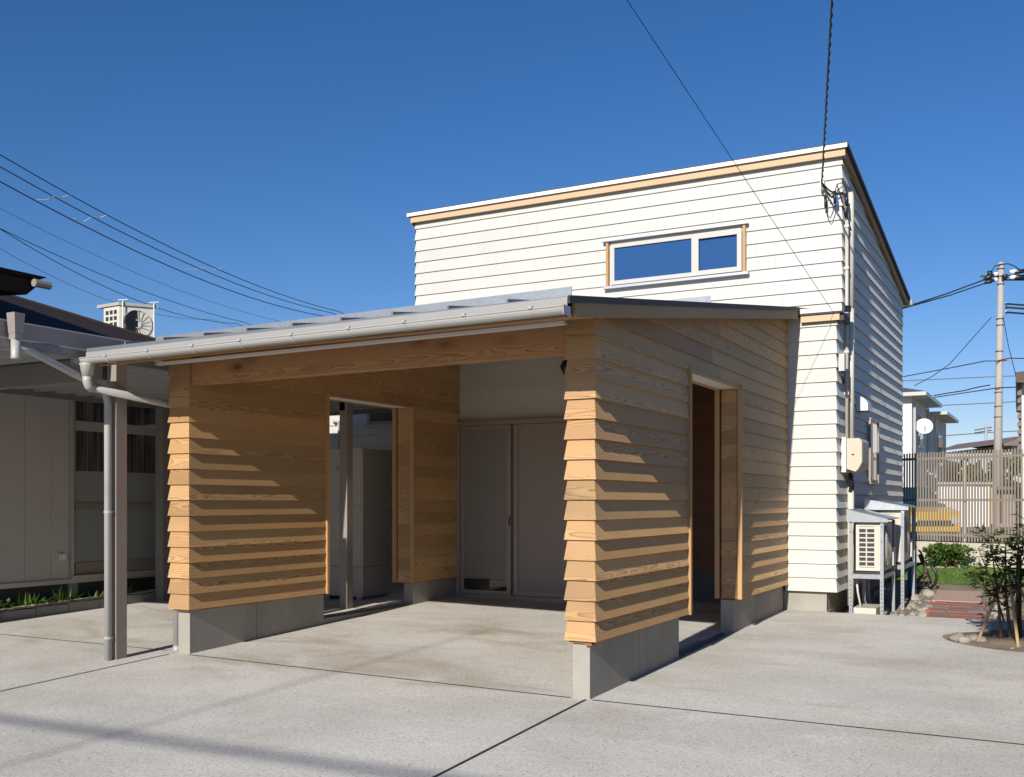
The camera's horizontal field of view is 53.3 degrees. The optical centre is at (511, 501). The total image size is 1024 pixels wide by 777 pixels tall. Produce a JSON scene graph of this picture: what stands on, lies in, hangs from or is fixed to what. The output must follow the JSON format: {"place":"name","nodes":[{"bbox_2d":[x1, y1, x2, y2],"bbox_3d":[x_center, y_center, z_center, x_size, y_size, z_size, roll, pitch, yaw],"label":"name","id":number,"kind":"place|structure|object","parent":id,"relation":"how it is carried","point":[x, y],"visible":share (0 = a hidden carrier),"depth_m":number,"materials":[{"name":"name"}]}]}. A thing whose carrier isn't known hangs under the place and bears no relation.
{"place":"outdoors","nodes":[
{"label":"outdoors","id":0,"kind":"place"},
{"bbox_2d":[0,267,155,607],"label":"prefab house","id":1,"kind":"structure","parent":0,"point":[51,493],"depth_m":11.45,"materials":[{"name":"beige metal"}]},
{"bbox_2d":[69,400,154,579],"bbox_3d":[-4.632,-0.207,12.100,0.110,2.175,1.458,0,0,28],"label":"sliding window","id":2,"kind":"structure","parent":1,"relation":"in","point":[86,419],"depth_m":11.83,"materials":[{"name":"grey glass"}]},
{"bbox_2d":[97,299,158,337],"bbox_3d":[-6.023,-2.598,16.005,1.008,1.095,0.550,0,0,-27],"label":"rooftop air conditioner","id":3,"kind":"object","parent":1,"relation":"on","point":[138,317],"visible":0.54,"depth_m":15.91,"materials":[{"name":"white metal"}]},
{"bbox_2d":[1,249,233,326],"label":"power line","id":4,"kind":"object","parent":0,"point":[95,295],"visible":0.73,"depth_m":29.86,"materials":[{"name":"black rubber"}]},
{"bbox_2d":[0,229,241,325],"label":"power line","id":5,"kind":"object","parent":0,"point":[102,285],"visible":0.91,"depth_m":30.54,"materials":[{"name":"black rubber"}]},
{"bbox_2d":[0,228,250,324],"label":"power line","id":6,"kind":"object","parent":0,"point":[113,279],"visible":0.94,"depth_m":31.39,"materials":[{"name":"black rubber"}]},
{"bbox_2d":[0,208,280,321],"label":"power line","id":7,"kind":"object","parent":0,"point":[125,268],"visible":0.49,"depth_m":30.45,"materials":[{"name":"black rubber"}]},
{"bbox_2d":[0,181,323,316],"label":"power line","id":8,"kind":"object","parent":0,"point":[139,252],"visible":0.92,"depth_m":31.99,"materials":[{"name":"black rubber"}]},
{"bbox_2d":[0,166,335,314],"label":"power line","id":9,"kind":"object","parent":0,"point":[143,242],"visible":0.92,"depth_m":31.80,"materials":[{"name":"black rubber"}]},
{"bbox_2d":[0,154,343,313],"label":"power line","id":10,"kind":"object","parent":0,"point":[149,236],"visible":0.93,"depth_m":32.11,"materials":[{"name":"black rubber"}]},
{"bbox_2d":[0,577,1023,776],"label":"pavement","id":11,"kind":"structure","parent":0,"point":[171,713],"depth_m":6.46,"materials":[{"name":"concrete"}]},
{"bbox_2d":[0,312,391,660],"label":"steel carport","id":12,"kind":"object","parent":11,"relation":"on","point":[35,360],"visible":0.59,"depth_m":8.34,"materials":[{"name":"grey metal"}]},
{"bbox_2d":[324,448,391,599],"bbox_3d":[-1.853,0.287,12.096,0.641,1.805,0.622,0,0,28],"label":"water heater tank","id":13,"kind":"object","parent":11,"relation":"on","point":[372,523],"visible":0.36,"depth_m":11.87,"materials":[{"name":"metal"}]},
{"bbox_2d":[71,286,806,699],"bbox_3d":[-0.133,-0.311,9.367,4.277,3.622,6.134,0,0,28],"label":"timber carport","id":14,"kind":"object","parent":11,"relation":"on","point":[249,484],"visible":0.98,"depth_m":8.34,"materials":[{"name":"brown wood"}]},
{"bbox_2d":[1,606,1023,776],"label":"pavement joints","id":15,"kind":"object","parent":11,"relation":"on","point":[515,691],"visible":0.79,"depth_m":6.07,"materials":[{"name":"grey concrete"}]},
{"bbox_2d":[943,631,1023,651],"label":"planting bed","id":16,"kind":"object","parent":11,"relation":"on","point":[1005,643],"visible":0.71,"depth_m":8.56,"materials":[{"name":"soil"}]},
{"bbox_2d":[948,632,965,641],"bbox_3d":[3.829,1.162,8.739,0.175,0.103,0.124,0,0,59],"label":"stone","id":17,"kind":"object","parent":16,"relation":"on","point":[955,636],"visible":0.68,"depth_m":8.72,"materials":[{"name":"grey stone"}]},
{"bbox_2d":[958,636,971,642],"bbox_3d":[3.828,1.181,8.623,0.110,0.092,0.080,0,0,0],"label":"stone","id":18,"kind":"object","parent":16,"relation":"on","point":[962,639],"visible":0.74,"depth_m":8.60,"materials":[{"name":"beige stone"}]},
{"bbox_2d":[965,632,978,640],"bbox_3d":[3.973,1.178,8.788,0.143,0.107,0.188,0,0,28],"label":"stone","id":19,"kind":"object","parent":16,"relation":"on","point":[973,636],"visible":0.5,"depth_m":8.73,"materials":[{"name":"beige stone"}]},
{"bbox_2d":[979,636,986,641],"bbox_3d":[3.995,1.179,8.667,0.061,0.073,0.085,0,0,-43],"label":"stone","id":20,"kind":"object","parent":16,"relation":"on","point":[982,639],"visible":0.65,"depth_m":8.64,"materials":[{"name":"beige stone"}]},
{"bbox_2d":[976,570,1004,641],"bbox_3d":[4.091,0.905,8.708,0.317,0.641,0.028,0,0,-14],"label":"tree stake","id":21,"kind":"object","parent":16,"relation":"on","point":[988,614],"visible":0.66,"depth_m":8.70,"materials":[{"name":"brown wood"}]},
{"bbox_2d":[960,513,1023,638],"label":"young tree","id":22,"kind":"object","parent":16,"relation":"on","point":[1016,586],"visible":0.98,"depth_m":8.72,"materials":[{"name":"green plant"}]},
{"bbox_2d":[1007,565,1019,646],"bbox_3d":[4.203,0.890,8.546,0.027,0.693,0.414,0,0,14],"label":"tree stake","id":23,"kind":"object","parent":16,"relation":"on","point":[1014,613],"visible":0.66,"depth_m":8.53,"materials":[{"name":"beige wood"}]},
{"bbox_2d":[1011,570,1023,598],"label":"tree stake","id":24,"kind":"object","parent":16,"relation":"on","point":[1021,590],"visible":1,"depth_m":8.73,"materials":[{"name":"brown wood"}]},
{"bbox_2d":[1016,557,1021,637],"bbox_3d":[4.348,0.835,8.747,0.043,0.771,0.053,0,0,28],"label":"dark stake","id":25,"kind":"object","parent":16,"relation":"on","point":[1019,622],"visible":0.38,"depth_m":8.73,"materials":[{"name":"black wood"}]},
{"bbox_2d":[0,0,1023,482],"label":"sky","id":26,"kind":"structure","parent":0,"point":[284,147],"materials":[{"name":"blue"}]},
{"bbox_2d":[783,524,1023,606],"bbox_3d":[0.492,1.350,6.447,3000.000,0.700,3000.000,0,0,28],"label":"ground","id":27,"kind":"structure","parent":0,"point":[976,538],"depth_m":28.91,"materials":[{"name":"grey concrete"}]},
{"bbox_2d":[0,589,155,621],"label":"block kerb","id":28,"kind":"structure","parent":27,"relation":"on","point":[42,609],"depth_m":11.11,"materials":[{"name":"concrete"}]},
{"bbox_2d":[0,598,15,608],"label":"weed","id":29,"kind":"object","parent":28,"relation":"on","point":[4,604],"visible":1,"depth_m":10.59,"materials":[{"name":"green plant"}]},
{"bbox_2d":[14,592,43,605],"bbox_3d":[-5.146,1.034,10.889,0.345,0.212,0.389,0,0,28],"label":"weed","id":30,"kind":"object","parent":28,"relation":"on","point":[25,602],"visible":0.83,"depth_m":10.84,"materials":[{"name":"green plant"}]},
{"bbox_2d":[32,596,53,604],"bbox_3d":[-5.095,1.069,10.999,0.262,0.111,0.266,0,0,28],"label":"weed","id":31,"kind":"object","parent":28,"relation":"on","point":[44,600],"visible":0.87,"depth_m":11.01,"materials":[{"name":"green plant"}]},
{"bbox_2d":[51,584,83,601],"bbox_3d":[-4.950,1.003,11.252,0.378,0.254,0.413,0,0,0],"label":"weed","id":32,"kind":"object","parent":28,"relation":"on","point":[63,598],"visible":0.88,"depth_m":11.23,"materials":[{"name":"green plant"}]},
{"bbox_2d":[88,591,103,596],"bbox_3d":[-4.736,1.055,11.665,0.236,0.129,0.231,0,0,41],"label":"weed","id":33,"kind":"object","parent":28,"relation":"on","point":[96,594],"visible":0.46,"depth_m":11.65,"materials":[{"name":"green plant"}]},
{"bbox_2d":[127,582,138,592],"bbox_3d":[-4.563,1.014,11.947,0.358,0.192,0.421,0,0,28],"label":"weed","id":34,"kind":"object","parent":28,"relation":"on","point":[129,590],"visible":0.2,"depth_m":11.98,"materials":[{"name":"green plant"}]},
{"bbox_2d":[330,141,912,611],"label":"white house","id":35,"kind":"structure","parent":27,"relation":"on","point":[694,231],"depth_m":11.60,"materials":[{"name":"white wood"}]},
{"bbox_2d":[364,413,391,426],"bbox_3d":[-1.677,-1.281,13.669,0.720,0.538,0.070,0,0,28],"label":"wing window","id":36,"kind":"structure","parent":35,"relation":"in","point":[377,419],"depth_m":13.70,"materials":[{"name":"grey glass"}]},
{"bbox_2d":[456,417,566,603],"bbox_3d":[0.313,0.095,11.447,2.165,2.060,0.078,0,0,28],"label":"sliding door","id":37,"kind":"structure","parent":35,"relation":"in","point":[484,453],"depth_m":11.60,"materials":[{"name":"grey metal"}]},
{"bbox_2d":[560,359,566,375],"bbox_3d":[0.603,-1.484,11.251,0.144,0.181,0.144,0,0,28],"label":"wall lamp","id":38,"kind":"object","parent":35,"relation":"attached to","point":[563,365],"visible":0.38,"depth_m":11.20,"materials":[{"name":"black plastic"}]},
{"bbox_2d":[601,222,749,289],"bbox_3d":[1.868,-2.812,11.764,1.763,0.570,0.135,0,0,28],"label":"upper window","id":39,"kind":"structure","parent":35,"relation":"in","point":[716,250],"depth_m":11.73,"materials":[{"name":"blue glass"}]},
{"bbox_2d":[627,0,838,321],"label":"service drop","id":40,"kind":"object","parent":35,"relation":"attached to","point":[722,144],"visible":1,"depth_m":7.78,"materials":[{"name":"black rubber"}]},
{"bbox_2d":[821,0,832,182],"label":"service drop","id":41,"kind":"object","parent":35,"relation":"attached to","point":[827,86],"visible":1,"depth_m":9.03,"materials":[{"name":"black rubber"}]},
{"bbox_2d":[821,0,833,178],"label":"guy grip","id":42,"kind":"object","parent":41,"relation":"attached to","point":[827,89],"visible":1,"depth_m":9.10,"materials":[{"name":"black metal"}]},
{"bbox_2d":[821,182,844,197],"bbox_3d":[3.419,-3.319,10.858,0.242,0.193,0.066,0,0,11],"label":"cable tail","id":43,"kind":"object","parent":35,"relation":"attached to","point":[826,188],"visible":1,"depth_m":10.86},
{"bbox_2d":[867,417,879,484],"bbox_3d":[4.438,-0.615,12.561,0.076,0.800,0.650,0,0,28],"label":"side window","id":44,"kind":"structure","parent":35,"relation":"in","point":[873,428],"depth_m":12.50,"materials":[{"name":"white metal"}]},
{"bbox_2d":[902,388,958,496],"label":"distant white house","id":45,"kind":"structure","parent":27,"relation":"on","point":[924,429],"depth_m":35.53,"materials":[{"name":"plastic"}]},
{"bbox_2d":[918,414,923,448],"bbox_3d":[14.427,-2.475,35.964,0.070,1.150,1.300,0,0,28],"label":"window","id":46,"kind":"structure","parent":45,"relation":"in","point":[920,435],"depth_m":35.61,"materials":[{"name":"white glass"}]},
{"bbox_2d":[936,434,942,468],"bbox_3d":[16.574,-1.950,39.521,0.070,1.300,1.600,0,0,28],"label":"window","id":47,"kind":"structure","parent":45,"relation":"in","point":[939,440],"depth_m":39.14,"materials":[{"name":"white glass"}]},
{"bbox_2d":[903,487,958,541],"bbox_3d":[9.509,0.338,24.690,1.440,1.376,3.420,0,0,0],"label":"yellow car","id":48,"kind":"object","parent":27,"relation":"on","point":[930,514],"visible":0.16,"depth_m":23.33,"materials":[{"name":"paint"}]},
{"bbox_2d":[947,468,967,481],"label":"bushy tree","id":49,"kind":"object","parent":27,"relation":"on","point":[955,475],"visible":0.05,"depth_m":43.68,"materials":[{"name":"green plant"}]},
{"bbox_2d":[915,541,1023,567],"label":"block wall","id":50,"kind":"structure","parent":27,"relation":"on","point":[919,545],"depth_m":16.52,"materials":[{"name":"beige concrete"}]},
{"bbox_2d":[902,448,1023,542],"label":"slat fence","id":51,"kind":"object","parent":50,"relation":"on","point":[964,457],"visible":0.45,"depth_m":16.71,"materials":[{"name":"metal"}]},
{"bbox_2d":[961,468,988,481],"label":"bushy tree","id":52,"kind":"object","parent":27,"relation":"on","point":[976,476],"visible":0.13,"depth_m":45.69,"materials":[{"name":"green plant"}]},
{"bbox_2d":[974,424,991,472],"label":"utility pole","id":53,"kind":"object","parent":27,"relation":"on","point":[986,428],"visible":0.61,"depth_m":94.94,"materials":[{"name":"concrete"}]},
{"bbox_2d":[946,430,1016,435],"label":"pole cable","id":54,"kind":"object","parent":53,"relation":"attached to","point":[979,433],"visible":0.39,"depth_m":94.96,"materials":[{"name":"black rubber"}]},
{"bbox_2d":[947,459,1020,486],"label":"wood","id":55,"kind":"object","parent":27,"relation":"on","point":[970,467],"depth_m":135.72,"materials":[{"name":"green plant"}]},
{"bbox_2d":[980,262,1023,528],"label":"utility pole","id":56,"kind":"object","parent":27,"relation":"on","point":[1001,276],"visible":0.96,"depth_m":37.89,"materials":[{"name":"concrete"}]},
{"bbox_2d":[902,279,983,307],"bbox_3d":[13.405,-6.718,33.983,11.230,3.076,0.270,0,0,-44],"label":"pole cable","id":57,"kind":"object","parent":56,"relation":"attached to","point":[945,293],"visible":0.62,"depth_m":35.94,"materials":[{"name":"black rubber"}]},
{"bbox_2d":[902,283,984,308],"bbox_3d":[13.443,-6.643,33.956,11.247,2.963,0.193,0,0,-44],"label":"pole cable","id":58,"kind":"object","parent":56,"relation":"attached to","point":[944,296],"visible":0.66,"depth_m":35.59,"materials":[{"name":"black rubber"}]},
{"bbox_2d":[903,360,996,376],"bbox_3d":[16.784,-5.362,42.954,0.796,0.317,10.605,0,0,-14],"label":"pole cable","id":59,"kind":"object","parent":56,"relation":"attached to","point":[951,367],"visible":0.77,"depth_m":40.00,"materials":[{"name":"black rubber"}]},
{"bbox_2d":[914,317,991,385],"bbox_3d":[15.604,-5.376,36.049,5.994,3.032,0.151,0,0,-42],"label":"pole cable","id":60,"kind":"object","parent":56,"relation":"attached to","point":[957,355],"visible":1,"depth_m":36.34,"materials":[{"name":"black rubber"}]},
{"bbox_2d":[933,385,989,395],"bbox_3d":[16.763,-4.158,38.003,2.112,0.436,0.040,0,0,0],"label":"pole cable","id":61,"kind":"object","parent":56,"relation":"attached to","point":[961,390],"visible":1,"depth_m":37.98,"materials":[{"name":"black rubber"}]},
{"bbox_2d":[934,387,1015,397],"bbox_3d":[16.630,-4.210,40.410,8.678,0.504,2.696,0,0,35],"label":"pole cable","id":62,"kind":"object","parent":56,"relation":"attached to","point":[975,391],"visible":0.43,"depth_m":38.92,"materials":[{"name":"black rubber"}]},
{"bbox_2d":[1003,317,1015,376],"bbox_3d":[16.653,-5.250,33.968,0.200,3.441,8.715,0,0,23],"label":"pole cable","id":63,"kind":"object","parent":56,"relation":"attached to","point":[1008,346],"visible":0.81,"depth_m":35.98,"materials":[{"name":"black rubber"}]},
{"bbox_2d":[985,457,1019,486],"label":"bushy tree","id":64,"kind":"object","parent":27,"relation":"on","point":[1004,471],"visible":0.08,"depth_m":41.59,"materials":[{"name":"green plant"}]},
{"bbox_2d":[997,487,1020,526],"bbox_3d":[12.764,0.123,26.200,0.605,0.984,3.386,0,0,25],"label":"fence","id":65,"kind":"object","parent":27,"relation":"on","point":[1007,506],"visible":0.3,"depth_m":25.00,"materials":[{"name":"metal"}]},
{"bbox_2d":[1000,494,1001,522],"bbox_3d":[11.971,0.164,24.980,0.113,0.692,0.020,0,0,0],"label":"door","id":66,"kind":"structure","parent":65,"relation":"in","point":[1000,494],"depth_m":24.97,"materials":[{"name":"metal"}]},
{"bbox_2d":[1013,459,1020,477],"bbox_3d":[20.275,-0.396,40.012,1.651,2.901,1.532,0,0,6],"label":"bushy tree","id":67,"kind":"object","parent":27,"relation":"on","point":[1019,468],"visible":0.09,"depth_m":39.65,"materials":[{"name":"green plant"}]},
{"bbox_2d":[1016,371,1023,525],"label":"white gable house","id":68,"kind":"structure","parent":27,"relation":"on","point":[1020,396],"depth_m":20.82,"materials":[{"name":"white paint"}]},
{"bbox_2d":[837,582,1023,621],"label":"bare soil","id":69,"kind":"structure","parent":0,"point":[874,592],"depth_m":12.35,"materials":[{"name":"brown soil"}]},
{"bbox_2d":[853,604,879,614],"bbox_3d":[3.782,1.167,10.825,0.230,0.125,0.470,0,0,28],"label":"base block","id":70,"kind":"object","parent":69,"relation":"on","point":[868,609],"depth_m":10.65,"materials":[{"name":"beige concrete"}]},
{"bbox_2d":[846,509,898,614],"bbox_3d":[3.865,0.657,10.896,0.410,1.165,0.885,0,0,28],"label":"unit stand","id":71,"kind":"object","parent":69,"relation":"on","point":[856,515],"visible":0.86,"depth_m":10.60,"materials":[{"name":"metal"}]},
{"bbox_2d":[855,578,861,606],"bbox_3d":[3.649,0.961,10.727,0.079,0.383,0.022,0,0,-3],"label":"drain hose","id":72,"kind":"object","parent":71,"relation":"hanging from","point":[858,595],"visible":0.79,"depth_m":10.72,"materials":[{"name":"beige plastic"}]},
{"bbox_2d":[856,522,894,573],"bbox_3d":[3.887,0.484,10.884,0.290,0.528,0.766,0,0,28],"label":"air conditioner","id":73,"kind":"object","parent":71,"relation":"on","point":[867,547],"visible":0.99,"depth_m":10.59,"materials":[{"name":"beige metal"}]},
{"bbox_2d":[864,499,918,609],"bbox_3d":[4.406,0.603,11.809,0.465,1.275,1.005,0,0,28],"label":"unit stand","id":74,"kind":"object","parent":69,"relation":"on","point":[874,504],"visible":0.65,"depth_m":11.40,"materials":[{"name":"metal"}]},
{"bbox_2d":[873,510,912,564],"bbox_3d":[4.409,0.402,11.798,0.340,0.603,0.861,0,0,28],"label":"air conditioner","id":75,"kind":"object","parent":74,"relation":"attached to","point":[908,544],"visible":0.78,"depth_m":11.45,"materials":[{"name":"beige metal"}]},
{"bbox_2d":[908,554,915,597],"bbox_3d":[4.857,0.925,12.386,0.097,0.590,0.100,0,0,28],"label":"plastic pipe","id":76,"kind":"object","parent":69,"relation":"on","point":[909,582],"visible":0.32,"depth_m":12.35,"materials":[{"name":"plastic"}]},
{"bbox_2d":[907,603,917,607],"bbox_3d":[4.509,1.189,11.481,0.116,0.110,0.112,0,0,28],"label":"stone","id":77,"kind":"object","parent":69,"relation":"on","point":[913,605],"visible":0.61,"depth_m":11.46,"materials":[{"name":"beige stone"}]},
{"bbox_2d":[909,594,919,599],"bbox_3d":[4.816,1.151,12.189,0.131,0.110,0.172,0,0,28],"label":"stone","id":78,"kind":"object","parent":69,"relation":"on","point":[917,597],"visible":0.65,"depth_m":12.13,"materials":[{"name":"beige stone"}]},
{"bbox_2d":[916,611,926,616],"bbox_3d":[4.365,1.203,10.822,0.120,0.103,0.146,0,0,-8],"label":"stone","id":79,"kind":"object","parent":69,"relation":"on","point":[922,614],"visible":0.52,"depth_m":10.78,"materials":[{"name":"beige stone"}]},
{"bbox_2d":[916,549,937,588],"bbox_3d":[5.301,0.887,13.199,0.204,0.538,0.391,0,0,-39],"label":"bicycle","id":80,"kind":"object","parent":69,"relation":"on","point":[923,576],"visible":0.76,"depth_m":13.18,"materials":[{"name":"black metal"}]},
{"bbox_2d":[921,589,935,595],"bbox_3d":[5.124,1.137,12.537,0.184,0.144,0.206,0,0,28],"label":"stone","id":81,"kind":"object","parent":69,"relation":"on","point":[927,592],"visible":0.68,"depth_m":12.47,"materials":[{"name":"beige stone"}]},
{"bbox_2d":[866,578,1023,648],"bbox_3d":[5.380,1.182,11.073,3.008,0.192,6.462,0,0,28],"label":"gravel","id":82,"kind":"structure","parent":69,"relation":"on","point":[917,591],"depth_m":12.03,"materials":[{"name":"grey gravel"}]},
{"bbox_2d":[925,601,985,619],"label":"red brick rows","id":83,"kind":"object","parent":69,"relation":"on","point":[928,610],"visible":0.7,"depth_m":10.74,"materials":[{"name":"red brick"}]},
{"bbox_2d":[927,601,986,618],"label":"grey brick rows","id":84,"kind":"object","parent":69,"relation":"on","point":[979,610],"visible":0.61,"depth_m":10.84,"materials":[{"name":"grey brick"}]},
{"bbox_2d":[932,590,981,602],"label":"path slab","id":85,"kind":"structure","parent":69,"relation":"on","point":[954,596],"depth_m":12.21,"materials":[{"name":"concrete"}]},
{"bbox_2d":[885,562,1023,585],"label":"lawn","id":86,"kind":"structure","parent":0,"point":[969,569],"depth_m":15.01,"materials":[{"name":"green plant"}]},
{"bbox_2d":[922,540,980,566],"bbox_3d":[7.024,0.836,16.322,0.937,0.458,0.651,0,0,28],"label":"flowering shrub","id":87,"kind":"object","parent":86,"relation":"on","point":[953,552],"visible":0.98,"depth_m":16.24,"materials":[{"name":"green plant"}]},
{"bbox_2d":[903,375,1014,380],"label":"pole cable","id":88,"kind":"object","parent":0,"point":[955,378],"visible":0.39,"depth_m":59.98,"materials":[{"name":"black rubber"}]},
{"bbox_2d":[938,482,991,526],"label":"white shed","id":89,"kind":"structure","parent":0,"point":[970,501],"depth_m":23.98,"materials":[{"name":"metal"}]},
{"bbox_2d":[942,401,1015,405],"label":"pole cable","id":90,"kind":"object","parent":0,"point":[976,403],"visible":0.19,"depth_m":69.97,"materials":[{"name":"black rubber"}]},
{"bbox_2d":[946,436,1020,459],"bbox_3d":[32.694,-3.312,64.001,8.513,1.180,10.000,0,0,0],"label":"gable house","id":91,"kind":"structure","parent":0,"point":[1010,443],"depth_m":63.45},
{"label":"threshold strip","id":92,"kind":"structure","parent":0,"visible":0},
{"bbox_2d":[679,635,725,657],"bbox_3d":[1.618,1.230,8.639,0.118,0.049,1.474,0,0,28],"label":"pebble strip","id":93,"kind":"object","parent":92,"relation":"on","point":[688,651],"visible":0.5,"depth_m":8.52,"materials":[{"name":"grey gravel"}]}
]}

